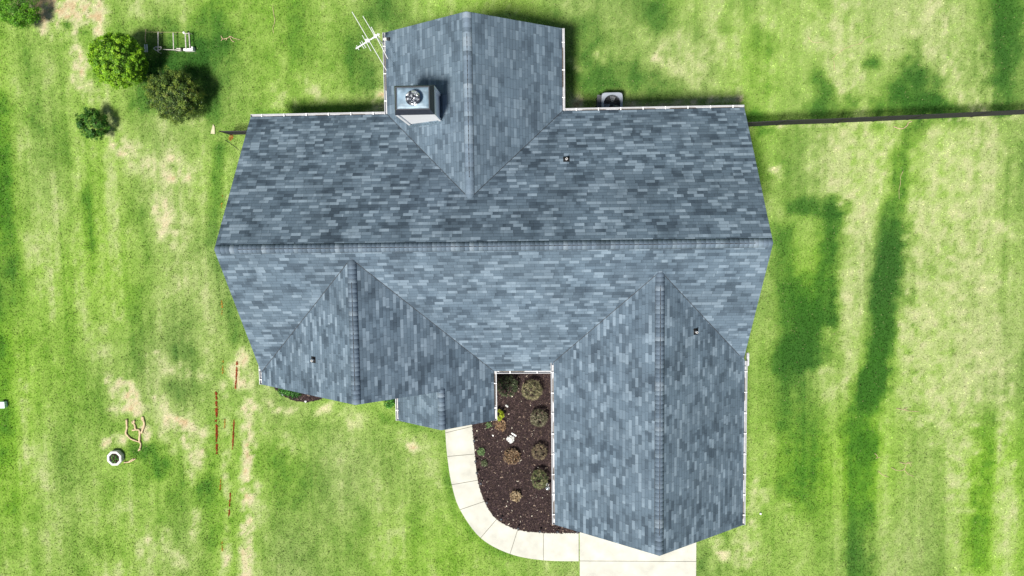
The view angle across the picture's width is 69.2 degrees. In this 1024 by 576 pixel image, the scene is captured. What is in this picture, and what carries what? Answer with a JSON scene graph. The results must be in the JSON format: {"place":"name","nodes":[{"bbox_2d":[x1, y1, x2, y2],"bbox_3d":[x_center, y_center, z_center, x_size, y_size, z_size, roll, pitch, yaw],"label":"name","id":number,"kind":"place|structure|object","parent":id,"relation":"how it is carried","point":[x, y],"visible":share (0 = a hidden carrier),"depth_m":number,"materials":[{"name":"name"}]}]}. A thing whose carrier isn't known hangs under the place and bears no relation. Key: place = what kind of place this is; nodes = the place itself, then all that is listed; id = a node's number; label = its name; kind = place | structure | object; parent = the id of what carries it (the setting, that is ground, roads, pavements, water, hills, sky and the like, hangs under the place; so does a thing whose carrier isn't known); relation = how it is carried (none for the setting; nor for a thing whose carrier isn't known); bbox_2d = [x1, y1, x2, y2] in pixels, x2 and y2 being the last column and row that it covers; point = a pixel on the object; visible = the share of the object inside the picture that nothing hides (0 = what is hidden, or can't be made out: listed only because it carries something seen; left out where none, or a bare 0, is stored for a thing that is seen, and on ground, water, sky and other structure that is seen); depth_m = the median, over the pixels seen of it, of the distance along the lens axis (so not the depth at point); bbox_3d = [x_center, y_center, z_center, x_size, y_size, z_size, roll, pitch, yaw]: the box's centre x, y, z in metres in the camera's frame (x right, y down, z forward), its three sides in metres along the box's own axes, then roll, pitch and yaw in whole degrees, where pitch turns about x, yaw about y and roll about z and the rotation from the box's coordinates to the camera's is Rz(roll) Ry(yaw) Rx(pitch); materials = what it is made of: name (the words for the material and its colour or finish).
{"place":"outdoors","nodes":[
{"label":"outdoors","id":0,"kind":"place"},
{"bbox_2d":[210,124,214,133],"bbox_3d":[-15.173,-8.050,37.618,0.227,0.050,0.490,-1,95,2],"label":"splash block","id":1,"kind":"object","parent":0,"point":[213,130],"depth_m":37.60,"materials":[{"name":"beige concrete"}]},
{"bbox_2d":[0,0,1023,575],"bbox_3d":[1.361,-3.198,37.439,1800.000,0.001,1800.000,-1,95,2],"label":"ground","id":2,"kind":"structure","parent":0,"point":[576,90],"depth_m":37.76,"materials":[{"name":"green plant"}]},
{"bbox_2d":[0,401,7,407],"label":"utility box","id":3,"kind":"object","parent":2,"relation":"on","point":[3,404],"visible":1,"depth_m":39.05,"materials":[{"name":"white"}]},
{"bbox_2d":[0,0,41,29],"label":"bush","id":4,"kind":"object","parent":2,"relation":"on","point":[18,11],"visible":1,"depth_m":36.18,"materials":[{"name":"green plant"}]},
{"bbox_2d":[75,106,110,140],"bbox_3d":[-20.901,-8.159,37.108,1.610,1.631,1.739,-1,95,2],"label":"bush","id":5,"kind":"object","parent":2,"relation":"on","point":[90,113],"visible":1,"depth_m":36.79,"materials":[{"name":"green plant"}]},
{"bbox_2d":[107,450,123,465],"bbox_3d":[-20.910,8.950,39.162,0.776,0.300,0.776,-1,95,2],"label":"planter","id":6,"kind":"object","parent":2,"relation":"on","point":[119,454],"visible":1,"depth_m":39.05,"materials":[{"name":"concrete"}]},
{"bbox_2d":[87,32,148,89],"bbox_3d":[-19.050,-10.981,36.093,2.824,3.036,2.729,-1,95,2],"label":"tree","id":7,"kind":"object","parent":2,"relation":"on","point":[108,50],"visible":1,"depth_m":35.29,"materials":[{"name":"green plant"}]},
{"bbox_2d":[125,416,144,450],"bbox_3d":[-19.839,7.684,39.108,1.111,0.159,1.877,-1,95,2],"label":"driftwood","id":8,"kind":"object","parent":2,"relation":"on","point":[135,428],"visible":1,"depth_m":39.06,"materials":[{"name":"brown wood"}]},
{"bbox_2d":[144,29,194,53],"bbox_3d":[-17.188,-12.398,37.209,2.478,0.430,1.186,-1,95,2],"label":"play frame","id":9,"kind":"object","parent":2,"relation":"on","point":[189,49],"visible":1,"depth_m":37.09,"materials":[{"name":"white metal"}]},
{"bbox_2d":[141,65,204,127],"bbox_3d":[-16.419,-9.330,36.261,2.926,2.776,3.079,-1,95,2],"label":"tree","id":10,"kind":"object","parent":2,"relation":"on","point":[160,102],"visible":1,"depth_m":35.61,"materials":[{"name":"green plant"}]},
{"bbox_2d":[214,391,218,453],"bbox_3d":[-15.506,7.081,38.915,0.232,0.060,3.367,2,95,2],"label":"paint mark","id":11,"kind":"object","parent":2,"relation":"on","point":[216,414],"visible":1,"depth_m":38.91,"materials":[{"name":"red paint"}]},
{"bbox_2d":[219,130,246,134],"bbox_3d":[-13.585,-7.721,36.963,1.393,1.530,0.072,0,95,2],"label":"fence","id":12,"kind":"object","parent":2,"relation":"on","point":[235,132],"visible":0.73,"depth_m":36.76,"materials":[{"name":"black wood"}]},
{"bbox_2d":[232,420,234,449],"bbox_3d":[-14.615,7.693,38.932,0.150,0.060,1.625,5,95,2],"label":"paint mark","id":13,"kind":"object","parent":2,"relation":"on","point":[233,433],"visible":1,"depth_m":38.95,"materials":[{"name":"red paint"}]},
{"bbox_2d":[234,361,237,388],"bbox_3d":[-14.362,4.543,38.657,0.164,0.060,1.476,5,95,2],"label":"paint mark","id":14,"kind":"object","parent":2,"relation":"on","point":[236,374],"visible":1,"depth_m":38.66,"materials":[{"name":"red paint"}]},
{"bbox_2d":[383,399,394,408],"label":"leafy plant","id":15,"kind":"object","parent":2,"relation":"on","point":[390,403],"visible":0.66,"depth_m":38.03,"materials":[{"name":"green plant"}]},
{"bbox_2d":[274,373,579,533],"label":"mulch","id":16,"kind":"object","parent":2,"relation":"on","point":[485,470],"visible":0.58,"depth_m":38.47,"materials":[{"name":"brown wood"}]},
{"bbox_2d":[277,388,294,396],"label":"leafy plant","id":17,"kind":"object","parent":16,"relation":"on","point":[285,392],"visible":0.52,"depth_m":38.31,"materials":[{"name":"green plant"}]},
{"bbox_2d":[288,391,301,399],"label":"leafy plant","id":18,"kind":"object","parent":16,"relation":"on","point":[296,394],"visible":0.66,"depth_m":38.35,"materials":[{"name":"green plant"}]},
{"bbox_2d":[476,448,484,455],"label":"seedling","id":19,"kind":"object","parent":16,"relation":"on","point":[480,451],"visible":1,"depth_m":38.34,"materials":[{"name":"green plant"}]},
{"bbox_2d":[494,420,505,431],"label":"dry plant","id":20,"kind":"object","parent":16,"relation":"on","point":[499,426],"visible":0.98,"depth_m":38.22,"materials":[{"name":"brown plant"}]},
{"bbox_2d":[497,409,503,421],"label":"shrub","id":21,"kind":"object","parent":16,"relation":"on","point":[501,414],"visible":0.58,"depth_m":37.82,"materials":[{"name":"yellow plant"}]},
{"bbox_2d":[497,374,518,396],"bbox_3d":[-0.241,4.962,37.724,1.156,1.027,1.183,-1,95,2],"label":"shrub","id":22,"kind":"object","parent":16,"relation":"on","point":[516,385],"visible":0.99,"depth_m":37.49,"materials":[{"name":"green plant"}]},
{"bbox_2d":[506,435,513,442],"bbox_3d":[-0.065,7.796,38.360,0.413,0.174,0.441,42,95,-2],"label":"rock pile","id":23,"kind":"object","parent":16,"relation":"on","point":[510,438],"visible":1,"depth_m":38.33,"materials":[{"name":"stone"}]},
{"bbox_2d":[503,448,520,464],"bbox_3d":[-0.011,8.676,38.290,0.953,0.409,0.924,-1,95,2],"label":"dry plant","id":24,"kind":"object","parent":16,"relation":"on","point":[510,458],"visible":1,"depth_m":38.21,"materials":[{"name":"brown plant"}]},
{"bbox_2d":[510,489,522,502],"bbox_3d":[0.196,10.770,38.483,0.623,0.357,0.669,38,95,-1],"label":"dry plant","id":25,"kind":"object","parent":16,"relation":"on","point":[513,494],"visible":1,"depth_m":38.40,"materials":[{"name":"beige plant"}]},
{"bbox_2d":[521,379,542,399],"bbox_3d":[1.012,5.173,37.677,1.138,1.060,1.145,-1,95,2],"label":"shrub","id":26,"kind":"object","parent":16,"relation":"on","point":[539,387],"visible":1,"depth_m":37.47,"materials":[{"name":"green plant"}]},
{"bbox_2d":[530,409,547,426],"bbox_3d":[1.394,6.636,37.845,0.979,0.942,0.995,-1,95,2],"label":"shrub","id":27,"kind":"object","parent":16,"relation":"on","point":[543,418],"visible":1,"depth_m":37.63,"materials":[{"name":"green plant"}]},
{"bbox_2d":[531,444,546,459],"bbox_3d":[1.404,8.402,38.050,0.875,0.829,0.928,-1,95,2],"label":"shrub","id":28,"kind":"object","parent":16,"relation":"on","point":[539,449],"visible":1,"depth_m":37.89,"materials":[{"name":"brown plant"}]},
{"bbox_2d":[531,469,547,489],"bbox_3d":[1.421,9.806,38.110,0.953,0.943,1.123,-1,95,2],"label":"shrub","id":29,"kind":"object","parent":16,"relation":"on","point":[541,483],"visible":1,"depth_m":37.94,"materials":[{"name":"green plant"}]},
{"bbox_2d":[214,11,772,555],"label":"house","id":30,"kind":"structure","parent":2,"relation":"on","point":[460,223],"depth_m":32.09,"materials":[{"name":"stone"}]},
{"bbox_2d":[352,12,387,70],"bbox_3d":[-6.245,-11.068,33.880,2.705,2.150,1.370,35,95,-1],"label":"tv antenna","id":31,"kind":"object","parent":30,"relation":"attached to","point":[367,40],"visible":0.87,"depth_m":32.87,"materials":[{"name":"silver metal"}]},
{"bbox_2d":[445,425,695,561],"bbox_3d":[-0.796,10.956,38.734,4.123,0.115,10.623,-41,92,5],"label":"walkway","id":32,"kind":"structure","parent":2,"relation":"on","point":[481,519],"depth_m":38.76,"materials":[{"name":"concrete"}]},
{"bbox_2d":[596,95,601,107],"bbox_3d":[4.271,-8.963,36.446,0.250,0.790,0.850,-1,95,2],"label":"equipment box","id":33,"kind":"object","parent":2,"relation":"on","point":[598,101],"visible":0.56,"depth_m":36.05,"materials":[{"name":"grey metal"}]},
{"bbox_2d":[601,92,622,107],"bbox_3d":[4.853,-8.717,36.352,1.239,0.974,1.622,-1,95,2],"label":"air conditioner","id":34,"kind":"object","parent":2,"relation":"on","point":[613,99],"visible":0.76,"depth_m":35.91,"materials":[{"name":"metal"}]},
{"bbox_2d":[808,36,869,69],"bbox_3d":[15.948,-11.438,36.158,3.077,0.056,1.626,-1,95,2],"label":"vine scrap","id":35,"kind":"object","parent":2,"relation":"on","point":[838,52],"visible":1,"depth_m":36.15,"materials":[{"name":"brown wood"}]},
{"bbox_2d":[747,110,1023,126],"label":"fence","id":36,"kind":"object","parent":2,"relation":"on","point":[885,118],"visible":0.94,"depth_m":35.43,"materials":[{"name":"brown wood"}]},
{"bbox_2d":[580,532,695,575],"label":"driveway","id":37,"kind":"structure","parent":0,"point":[600,557],"depth_m":38.68,"materials":[{"name":"concrete"}]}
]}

